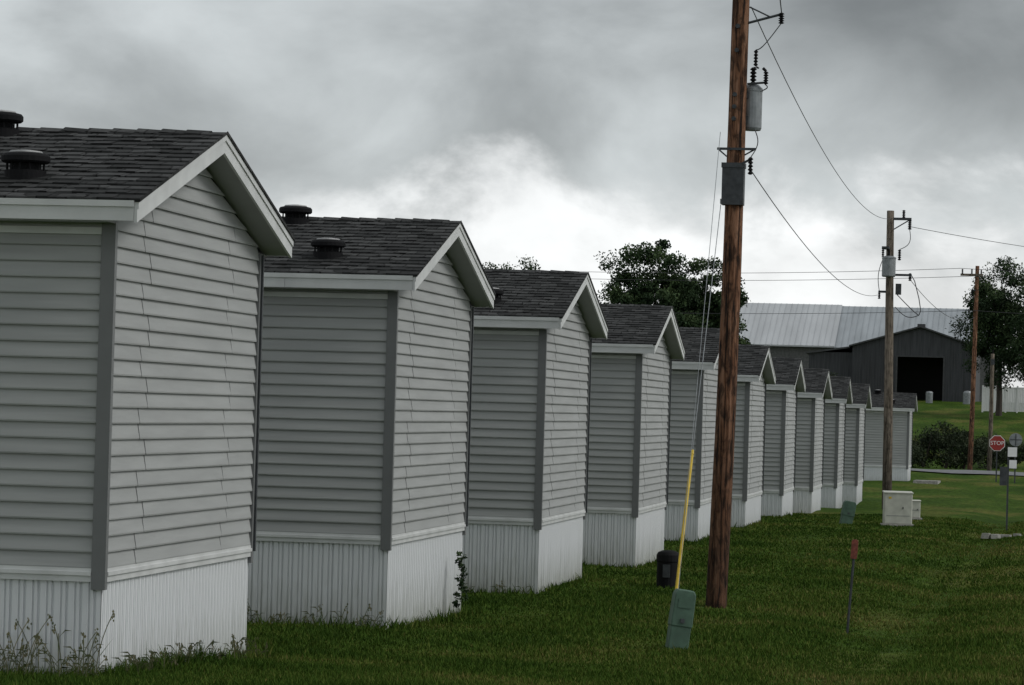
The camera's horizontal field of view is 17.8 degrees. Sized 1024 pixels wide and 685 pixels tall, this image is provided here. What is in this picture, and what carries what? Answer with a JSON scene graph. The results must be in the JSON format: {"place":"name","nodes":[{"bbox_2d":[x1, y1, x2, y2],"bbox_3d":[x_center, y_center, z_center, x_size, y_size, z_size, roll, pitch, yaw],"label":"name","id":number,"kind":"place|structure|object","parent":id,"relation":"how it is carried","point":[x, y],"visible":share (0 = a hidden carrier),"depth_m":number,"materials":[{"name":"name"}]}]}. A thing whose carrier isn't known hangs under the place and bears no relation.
{"place":"outdoors","nodes":[
{"label":"outdoors","id":0,"kind":"place"},
{"bbox_2d":[0,510,1023,684],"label":"grass","id":1,"kind":"structure","parent":0,"point":[295,666],"depth_m":34.41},
{"bbox_2d":[0,0,1023,401],"label":"sky","id":2,"kind":"structure","parent":0,"point":[559,134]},
{"bbox_2d":[2,400,1023,684],"bbox_3d":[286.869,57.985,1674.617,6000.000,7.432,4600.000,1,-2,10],"label":"ground","id":3,"kind":"structure","parent":0,"point":[980,498],"depth_m":98.59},
{"bbox_2d":[0,243,252,674],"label":"skirting","id":4,"kind":"object","parent":3,"relation":"on","point":[206,604],"visible":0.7,"depth_m":24.35,"materials":[{"name":"plastic"}]},
{"bbox_2d":[0,225,251,581],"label":"trim","id":5,"kind":"structure","parent":4,"relation":"attached to","point":[80,574],"depth_m":23.68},
{"bbox_2d":[0,169,258,567],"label":"siding","id":6,"kind":"object","parent":5,"relation":"on","point":[190,477],"visible":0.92,"depth_m":24.34,"materials":[{"name":"plastic"}]},
{"bbox_2d":[0,135,293,257],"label":"fascia and soffit","id":7,"kind":"structure","parent":6,"relation":"attached to","point":[221,161],"depth_m":25.27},
{"bbox_2d":[0,127,294,240],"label":"roof","id":8,"kind":"structure","parent":7,"relation":"on","point":[139,165],"depth_m":24.84,"materials":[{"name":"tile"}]},
{"bbox_2d":[0,110,50,179],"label":"roof vents","id":9,"kind":"object","parent":8,"relation":"on","point":[25,164],"visible":0.98,"depth_m":24.13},
{"bbox_2d":[91,221,261,589],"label":"corner posts","id":10,"kind":"object","parent":6,"relation":"attached to","point":[104,408],"visible":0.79,"depth_m":23.56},
{"bbox_2d":[253,255,264,550],"bbox_3d":[-2.183,0.523,28.158,0.017,2.550,0.038,1,-1,9],"label":"downspout","id":11,"kind":"object","parent":10,"relation":"attached to","point":[258,404],"visible":1,"depth_m":28.15,"materials":[{"name":"metal"}]},
{"bbox_2d":[0,580,529,676],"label":"weeds","id":12,"kind":"object","parent":3,"relation":"on","point":[37,637],"visible":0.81,"depth_m":23.54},
{"bbox_2d":[247,304,464,627],"bbox_3d":[-6.864,1.327,36.524,12.082,3.800,4.614,1,-1,9],"label":"skirting","id":13,"kind":"object","parent":3,"relation":"on","point":[409,580],"visible":0.25,"depth_m":33.48,"materials":[{"name":"plastic"}]},
{"bbox_2d":[256,291,465,544],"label":"trim","id":14,"kind":"structure","parent":13,"relation":"attached to","point":[344,538],"depth_m":33.45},
{"bbox_2d":[256,254,470,534],"bbox_3d":[-6.799,0.304,36.539,12.052,3.150,4.651,1,-1,9],"label":"siding","id":15,"kind":"object","parent":14,"relation":"on","point":[321,440],"visible":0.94,"depth_m":33.50,"materials":[{"name":"plastic"}]},
{"bbox_2d":[264,223,494,308],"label":"fascia and soffit","id":16,"kind":"structure","parent":15,"relation":"attached to","point":[456,248],"depth_m":33.33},
{"bbox_2d":[264,216,495,295],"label":"roof","id":17,"kind":"structure","parent":16,"relation":"on","point":[395,246],"depth_m":34.48,"materials":[{"name":"tile"}]},
{"bbox_2d":[279,204,345,258],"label":"roof vents","id":18,"kind":"object","parent":17,"relation":"on","point":[327,248],"visible":0.98,"depth_m":33.96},
{"bbox_2d":[380,290,471,550],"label":"corner posts","id":19,"kind":"object","parent":15,"relation":"attached to","point":[389,420],"visible":0.82,"depth_m":33.33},
{"bbox_2d":[466,307,473,526],"bbox_3d":[-0.486,0.861,37.926,0.017,2.550,0.037,1,-1,9],"label":"downspout","id":20,"kind":"object","parent":19,"relation":"attached to","point":[470,416],"visible":1,"depth_m":37.91,"materials":[{"name":"metal"}]},
{"bbox_2d":[452,550,469,607],"bbox_3d":[-0.572,2.663,36.708,0.168,0.643,0.292,1,-2,10],"label":"climbing plant","id":21,"kind":"object","parent":3,"relation":"on","point":[461,586],"visible":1,"depth_m":36.72,"materials":[{"name":"green plant"}]},
{"bbox_2d":[462,340,583,593],"bbox_3d":[-5.249,1.676,46.286,12.082,3.800,4.614,1,-1,9],"label":"skirting","id":22,"kind":"object","parent":3,"relation":"on","point":[521,556],"visible":0.12,"depth_m":43.21,"materials":[{"name":"plastic"}]},
{"bbox_2d":[468,330,585,524],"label":"trim","id":23,"kind":"structure","parent":22,"relation":"attached to","point":[519,521],"depth_m":43.19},
{"bbox_2d":[468,302,588,517],"bbox_3d":[-5.184,0.652,46.302,12.052,3.150,4.651,1,-1,9],"label":"siding","id":24,"kind":"object","parent":23,"relation":"on","point":[502,455],"visible":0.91,"depth_m":43.23,"materials":[{"name":"plastic"}]},
{"bbox_2d":[474,275,607,338],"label":"fascia and soffit","id":25,"kind":"structure","parent":24,"relation":"attached to","point":[585,299],"depth_m":43.88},
{"bbox_2d":[474,269,608,328],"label":"roof","id":26,"kind":"structure","parent":25,"relation":"on","point":[539,293],"depth_m":44.30,"materials":[{"name":"tile"}]},
{"bbox_2d":[533,329,590,529],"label":"corner posts","id":27,"kind":"object","parent":24,"relation":"attached to","point":[540,428],"visible":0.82,"depth_m":43.10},
{"bbox_2d":[586,338,591,512],"bbox_3d":[1.124,1.210,47.708,0.017,2.550,0.036,1,-1,9],"label":"downspout","id":28,"kind":"object","parent":27,"relation":"attached to","point":[588,425],"visible":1,"depth_m":47.69,"materials":[{"name":"metal"}]},
{"bbox_2d":[482,249,630,303],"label":"distant trees","id":29,"kind":"object","parent":3,"relation":"on","point":[614,283],"visible":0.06,"depth_m":303.11,"materials":[{"name":"green plant"}]},
{"bbox_2d":[601,285,635,303],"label":"deciduous tree","id":30,"kind":"object","parent":3,"relation":"on","point":[625,300],"visible":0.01,"depth_m":204.47,"materials":[{"name":"green plant"}]},
{"bbox_2d":[582,363,664,566],"bbox_3d":[-3.600,2.037,56.053,12.082,3.800,4.614,1,-1,8],"label":"skirting","id":31,"kind":"object","parent":3,"relation":"on","point":[614,538],"visible":0.18,"depth_m":52.96,"materials":[{"name":"plastic"}]},
{"bbox_2d":[587,355,666,513],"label":"trim","id":32,"kind":"structure","parent":31,"relation":"attached to","point":[617,510],"depth_m":52.95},
{"bbox_2d":[587,336,669,507],"bbox_3d":[-3.535,1.013,56.068,12.052,3.150,4.651,1,-1,8],"label":"siding","id":33,"kind":"object","parent":32,"relation":"on","point":[611,439],"visible":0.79,"depth_m":52.99,"materials":[{"name":"plastic"}]},
{"bbox_2d":[592,309,684,359],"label":"fascia and soffit","id":34,"kind":"structure","parent":33,"relation":"attached to","point":[670,333],"depth_m":54.00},
{"bbox_2d":[592,303,685,351],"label":"roof","id":35,"kind":"structure","parent":34,"relation":"on","point":[635,324],"depth_m":54.08,"materials":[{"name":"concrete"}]},
{"bbox_2d":[632,353,670,517],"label":"corner posts","id":36,"kind":"object","parent":33,"relation":"attached to","point":[637,436],"visible":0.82,"depth_m":52.88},
{"bbox_2d":[667,359,671,503],"bbox_3d":[2.771,1.572,57.484,0.017,2.550,0.037,1,-1,8],"label":"downspout","id":37,"kind":"object","parent":36,"relation":"attached to","point":[669,431],"visible":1,"depth_m":57.47,"materials":[{"name":"metal"}]},
{"bbox_2d":[604,239,712,327],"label":"deciduous tree","id":38,"kind":"object","parent":3,"relation":"on","point":[650,290],"visible":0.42,"depth_m":205.28,"materials":[{"name":"green plant"}]},
{"bbox_2d":[656,550,678,587],"bbox_3d":[2.188,3.232,45.898,0.326,0.630,0.338,1,-2,10],"label":"utility pedestal","id":39,"kind":"object","parent":3,"relation":"on","point":[667,563],"visible":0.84,"depth_m":45.77,"materials":[{"name":"black plastic"}]},
{"bbox_2d":[665,588,695,648],"bbox_3d":[1.624,2.756,31.604,0.214,0.730,0.202,9,-3,-7],"label":"utility pedestal","id":40,"kind":"object","parent":3,"relation":"on","point":[681,615],"visible":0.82,"depth_m":31.52,"materials":[{"name":"metal"}]},
{"bbox_2d":[658,257,719,327],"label":"deciduous tree","id":41,"kind":"object","parent":3,"relation":"on","point":[696,266],"visible":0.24,"depth_m":207.46,"materials":[{"name":"green plant"}]},
{"bbox_2d":[664,376,715,541],"bbox_3d":[-2.032,2.382,65.847,12.082,3.800,4.614,1,-1,9],"label":"skirting","id":42,"kind":"object","parent":3,"relation":"on","point":[697,525],"visible":0.08,"depth_m":62.73,"materials":[{"name":"plastic"}]},
{"bbox_2d":[668,371,710,504],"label":"trim","id":43,"kind":"structure","parent":42,"relation":"attached to","point":[690,502],"depth_m":62.72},
{"bbox_2d":[668,360,717,499],"bbox_3d":[-1.967,1.359,65.863,12.052,3.150,4.651,1,-1,9],"label":"siding","id":44,"kind":"object","parent":43,"relation":"on","point":[684,387],"visible":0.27,"depth_m":62.75,"materials":[{"name":"plastic"}]},
{"bbox_2d":[672,354,718,370],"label":"fascia and soffit","id":45,"kind":"structure","parent":44,"relation":"attached to","point":[677,365],"depth_m":62.50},
{"bbox_2d":[672,327,719,362],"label":"roof","id":46,"kind":"structure","parent":45,"relation":"on","point":[691,339],"depth_m":63.81,"materials":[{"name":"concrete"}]},
{"bbox_2d":[694,370,703,507],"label":"corner posts","id":47,"kind":"object","parent":44,"relation":"attached to","point":[698,453],"visible":0.39,"depth_m":62.66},
{"bbox_2d":[687,255,752,344],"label":"deciduous tree","id":48,"kind":"object","parent":3,"relation":"on","point":[715,299],"visible":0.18,"depth_m":208.08,"materials":[{"name":"green plant"}]},
{"bbox_2d":[705,0,783,607],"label":"utility pole","id":49,"kind":"object","parent":3,"relation":"on","point":[745,108],"visible":1,"depth_m":40.37,"materials":[{"name":"brown wood"}]},
{"bbox_2d":[675,132,720,588],"bbox_3d":[2.225,0.310,39.038,0.051,5.938,2.691,1,-2,12],"label":"guy wire","id":50,"kind":"object","parent":49,"relation":"attached to","point":[684,520],"visible":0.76,"depth_m":38.63,"materials":[{"name":"metal"}]},
{"bbox_2d":[731,389,760,526],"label":"skirting","id":51,"kind":"object","parent":3,"relation":"on","point":[745,512],"visible":0.11,"depth_m":72.71,"materials":[{"name":"plastic"}]},
{"bbox_2d":[732,383,762,498],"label":"trim","id":52,"kind":"structure","parent":51,"relation":"attached to","point":[739,496],"depth_m":72.51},
{"bbox_2d":[732,373,764,493],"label":"siding","id":53,"kind":"object","parent":51,"relation":"on","point":[755,448],"visible":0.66,"depth_m":73.50,"materials":[{"name":"plastic"}]},
{"bbox_2d":[742,382,765,500],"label":"corner posts","id":54,"kind":"object","parent":53,"relation":"attached to","point":[746,440],"visible":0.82,"depth_m":72.45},
{"bbox_2d":[737,349,775,384],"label":"fascia and soffit","id":55,"kind":"structure","parent":53,"relation":"attached to","point":[768,372],"depth_m":75.61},
{"bbox_2d":[737,344,775,375],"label":"roof","id":56,"kind":"structure","parent":55,"relation":"on","point":[751,359],"depth_m":73.63,"materials":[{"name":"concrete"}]},
{"bbox_2d":[761,402,793,516],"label":"skirting","id":57,"kind":"object","parent":3,"relation":"on","point":[774,504],"visible":0.06,"depth_m":82.28,"materials":[{"name":"plastic"}]},
{"bbox_2d":[763,391,793,492],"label":"trim","id":58,"kind":"structure","parent":57,"relation":"attached to","point":[777,491],"depth_m":82.27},
{"bbox_2d":[764,387,795,489],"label":"siding","id":59,"kind":"object","parent":57,"relation":"on","point":[772,442],"visible":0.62,"depth_m":82.30,"materials":[{"name":"plastic"}]},
{"bbox_2d":[766,360,805,392],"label":"fascia and soffit","id":60,"kind":"structure","parent":59,"relation":"attached to","point":[800,385],"depth_m":84.65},
{"bbox_2d":[772,357,805,384],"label":"roof","id":61,"kind":"structure","parent":60,"relation":"on","point":[786,370],"depth_m":83.43,"materials":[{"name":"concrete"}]},
{"bbox_2d":[779,391,796,495],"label":"corner posts","id":62,"kind":"object","parent":59,"relation":"attached to","point":[782,452],"visible":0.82,"depth_m":82.23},
{"bbox_2d":[792,408,820,512],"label":"skirting","id":63,"kind":"object","parent":3,"relation":"on","point":[805,501],"visible":0.11,"depth_m":92.06,"materials":[{"name":"plastic"}]},
{"bbox_2d":[794,395,823,486],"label":"siding","id":64,"kind":"object","parent":63,"relation":"on","point":[803,444],"visible":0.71,"depth_m":92.08,"materials":[{"name":"plastic"}]},
{"bbox_2d":[797,372,832,399],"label":"fascia and soffit","id":65,"kind":"structure","parent":64,"relation":"attached to","point":[827,393],"depth_m":93.97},
{"bbox_2d":[803,368,832,392],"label":"roof","id":66,"kind":"structure","parent":65,"relation":"on","point":[815,379],"depth_m":93.18,"materials":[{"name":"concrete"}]},
{"bbox_2d":[809,398,824,491],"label":"corner posts","id":67,"kind":"object","parent":64,"relation":"attached to","point":[812,445],"visible":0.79,"depth_m":92.01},
{"bbox_2d":[821,445,841,507],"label":"skirting","id":68,"kind":"object","parent":3,"relation":"on","point":[831,496],"visible":0.11,"depth_m":101.82,"materials":[{"name":"plastic"}]},
{"bbox_2d":[822,403,844,482],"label":"siding","id":69,"kind":"object","parent":68,"relation":"on","point":[829,445],"visible":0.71,"depth_m":101.84,"materials":[{"name":"plastic"}]},
{"bbox_2d":[825,379,852,403],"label":"fascia and soffit","id":70,"kind":"structure","parent":69,"relation":"attached to","point":[849,400],"depth_m":101.79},
{"bbox_2d":[830,376,852,398],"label":"roof","id":71,"kind":"structure","parent":70,"relation":"on","point":[840,386],"depth_m":102.95,"materials":[{"name":"concrete"}]},
{"bbox_2d":[834,403,845,487],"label":"corner posts","id":72,"kind":"object","parent":69,"relation":"attached to","point":[836,447],"visible":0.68,"depth_m":101.78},
{"bbox_2d":[839,500,855,523],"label":"utility pedestal","id":73,"kind":"object","parent":3,"relation":"on","point":[848,511],"visible":0.81,"depth_m":76.75,"materials":[{"name":"metal"}]},
{"bbox_2d":[842,416,861,504],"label":"skirting","id":74,"kind":"object","parent":3,"relation":"on","point":[852,492],"visible":0.12,"depth_m":111.60,"materials":[{"name":"plastic"}]},
{"bbox_2d":[844,408,864,480],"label":"siding","id":75,"kind":"object","parent":74,"relation":"on","point":[850,448],"visible":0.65,"depth_m":111.62,"materials":[{"name":"plastic"}]},
{"bbox_2d":[845,387,871,408],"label":"fascia and soffit","id":76,"kind":"structure","parent":75,"relation":"attached to","point":[868,405],"depth_m":111.42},
{"bbox_2d":[851,383,871,403],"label":"roof","id":77,"kind":"structure","parent":76,"relation":"on","point":[860,391],"depth_m":112.74,"materials":[{"name":"concrete"}]},
{"bbox_2d":[855,408,864,485],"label":"corner posts","id":78,"kind":"object","parent":75,"relation":"attached to","point":[857,445],"visible":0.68,"depth_m":111.56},
{"bbox_2d":[846,539,857,633],"bbox_3d":[3.877,2.896,37.399,0.076,1.280,0.038,5,-1,10],"label":"marker post","id":79,"kind":"object","parent":3,"relation":"on","point":[854,550],"visible":0.91,"depth_m":37.39,"materials":[{"name":"metal"}]},
{"bbox_2d":[739,303,996,401],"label":"farm shed","id":80,"kind":"structure","parent":3,"relation":"on","point":[792,335],"depth_m":325.72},
{"bbox_2d":[864,414,910,480],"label":"skirting","id":81,"kind":"object","parent":3,"relation":"on","point":[875,474],"visible":0.12,"depth_m":150.16,"materials":[{"name":"plastic"}]},
{"bbox_2d":[864,411,910,467],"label":"trim","id":82,"kind":"structure","parent":81,"relation":"attached to","point":[909,466],"depth_m":150.15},
{"bbox_2d":[864,411,911,465],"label":"siding","id":83,"kind":"object","parent":82,"relation":"on","point":[874,424],"visible":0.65,"depth_m":150.18,"materials":[{"name":"plastic"}]},
{"bbox_2d":[866,396,917,411],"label":"fascia and soffit","id":84,"kind":"structure","parent":83,"relation":"attached to","point":[898,409],"depth_m":149.95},
{"bbox_2d":[871,392,917,408],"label":"roof","id":85,"kind":"structure","parent":84,"relation":"on","point":[905,400],"depth_m":151.13,"materials":[{"name":"concrete"}]},
{"bbox_2d":[906,412,912,468],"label":"corner posts","id":86,"kind":"object","parent":83,"relation":"attached to","point":[907,447],"visible":0.64,"depth_m":149.97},
{"bbox_2d":[806,324,980,401],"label":"barn","id":87,"kind":"structure","parent":3,"relation":"on","point":[925,359],"depth_m":295.87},
{"bbox_2d":[880,490,913,525],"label":"transformer cabinet","id":88,"kind":"object","parent":3,"relation":"on","point":[897,508],"visible":0.88,"depth_m":77.48,"materials":[{"name":"metal"}]},
{"bbox_2d":[878,210,920,508],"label":"utility pole","id":89,"kind":"object","parent":3,"relation":"on","point":[888,262],"visible":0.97,"depth_m":104.89,"materials":[{"name":"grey wood"}]},
{"bbox_2d":[752,172,879,295],"bbox_3d":[7.393,-1.839,72.806,0.014,1.670,65.237,1,-2,8],"label":"power line","id":90,"kind":"object","parent":89,"relation":"attached to","point":[798,236],"visible":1,"depth_m":52.13,"materials":[{"name":"rubber"}]},
{"bbox_2d":[752,9,890,218],"bbox_3d":[7.593,-4.042,72.850,0.014,2.155,65.227,1,-2,8],"label":"power line","id":91,"kind":"object","parent":89,"relation":"attached to","point":[802,113],"visible":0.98,"depth_m":51.59,"materials":[{"name":"grey metal"}]},
{"bbox_2d":[912,500,921,519],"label":"transformer cabinet","id":92,"kind":"object","parent":3,"relation":"on","point":[916,509],"visible":0.51,"depth_m":83.76,"materials":[{"name":"metal"}]},
{"bbox_2d":[911,440,927,467],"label":"bush","id":93,"kind":"object","parent":3,"relation":"on","point":[916,455],"visible":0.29,"depth_m":182.20,"materials":[{"name":"green plant"}]},
{"bbox_2d":[912,424,954,467],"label":"bush","id":94,"kind":"object","parent":3,"relation":"on","point":[937,434],"visible":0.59,"depth_m":183.45,"materials":[{"name":"green plant"}]},
{"bbox_2d":[915,420,974,468],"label":"bush","id":95,"kind":"object","parent":3,"relation":"on","point":[952,464],"visible":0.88,"depth_m":184.08,"materials":[{"name":"green plant"}]},
{"bbox_2d":[926,391,970,403],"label":"feed drums","id":96,"kind":"object","parent":3,"relation":"on","point":[966,396],"visible":0.91,"depth_m":289.20,"materials":[{"name":"metal"}]},
{"bbox_2d":[941,430,992,468],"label":"bush","id":97,"kind":"object","parent":3,"relation":"on","point":[980,445],"visible":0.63,"depth_m":184.68,"materials":[{"name":"green plant"}]},
{"bbox_2d":[960,266,982,469],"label":"utility pole","id":98,"kind":"object","parent":3,"relation":"on","point":[972,402],"visible":0.97,"depth_m":175.00,"materials":[{"name":"brown wood"}]},
{"bbox_2d":[610,276,968,280],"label":"power line","id":99,"kind":"object","parent":98,"relation":"attached to","point":[775,280],"visible":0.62,"depth_m":181.09,"materials":[{"name":"rubber"}]},
{"bbox_2d":[945,255,1023,415],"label":"deciduous tree","id":100,"kind":"object","parent":3,"relation":"on","point":[993,326],"visible":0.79,"depth_m":264.13,"materials":[{"name":"green plant"}]},
{"bbox_2d":[966,432,1010,468],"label":"bush","id":101,"kind":"object","parent":3,"relation":"on","point":[1001,456],"visible":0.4,"depth_m":187.51,"materials":[{"name":"green plant"}]},
{"bbox_2d":[987,350,994,470],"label":"utility pole","id":102,"kind":"object","parent":3,"relation":"on","point":[990,436],"visible":0.88,"depth_m":178.03,"materials":[{"name":"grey wood"}]},
{"bbox_2d":[989,435,1004,481],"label":"stop sign","id":103,"kind":"object","parent":3,"relation":"on","point":[996,443],"visible":1,"depth_m":155.41,"materials":[{"name":"metal"}]},
{"bbox_2d":[981,533,1021,538],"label":"concrete culvert","id":104,"kind":"object","parent":3,"relation":"on","point":[988,536],"visible":0.77,"depth_m":72.63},
{"bbox_2d":[982,385,1023,412],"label":"vinyl fence","id":105,"kind":"object","parent":3,"relation":"on","point":[1014,397],"visible":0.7,"depth_m":271.96,"materials":[{"name":"white paint"}]},
{"bbox_2d":[1000,446,1016,529],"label":"road sign","id":106,"kind":"object","parent":3,"relation":"on","point":[1004,472],"visible":0.91,"depth_m":79.02,"materials":[{"name":"metal"}]},
{"bbox_2d":[994,438,1023,467],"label":"bush","id":107,"kind":"object","parent":3,"relation":"on","point":[1020,456],"visible":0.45,"depth_m":189.07,"materials":[{"name":"green plant"}]},
{"bbox_2d":[1006,275,1023,385],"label":"deciduous tree","id":108,"kind":"object","parent":3,"relation":"on","point":[1016,346],"visible":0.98,"depth_m":258.66,"materials":[{"name":"green plant"}]},
{"bbox_2d":[1009,433,1021,482],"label":"round sign","id":109,"kind":"object","parent":3,"relation":"on","point":[1015,439],"visible":0.92,"depth_m":153.60,"materials":[{"name":"metal"}]},
{"bbox_2d":[911,468,1023,475],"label":"crossing road","id":110,"kind":"structure","parent":0,"point":[971,471],"depth_m":168.51,"materials":[{"name":"asphalt"}]},
{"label":"utility pole","id":111,"kind":"object","parent":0,"visible":0},
{"bbox_2d":[484,268,960,272],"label":"power line","id":112,"kind":"object","parent":111,"relation":"attached to","point":[781,272],"visible":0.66,"depth_m":179.76,"materials":[{"name":"rubber"}]},
{"bbox_2d":[696,310,972,313],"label":"power line","id":113,"kind":"object","parent":111,"relation":"attached to","point":[814,313],"visible":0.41,"depth_m":179.98,"materials":[{"name":"grey metal"}]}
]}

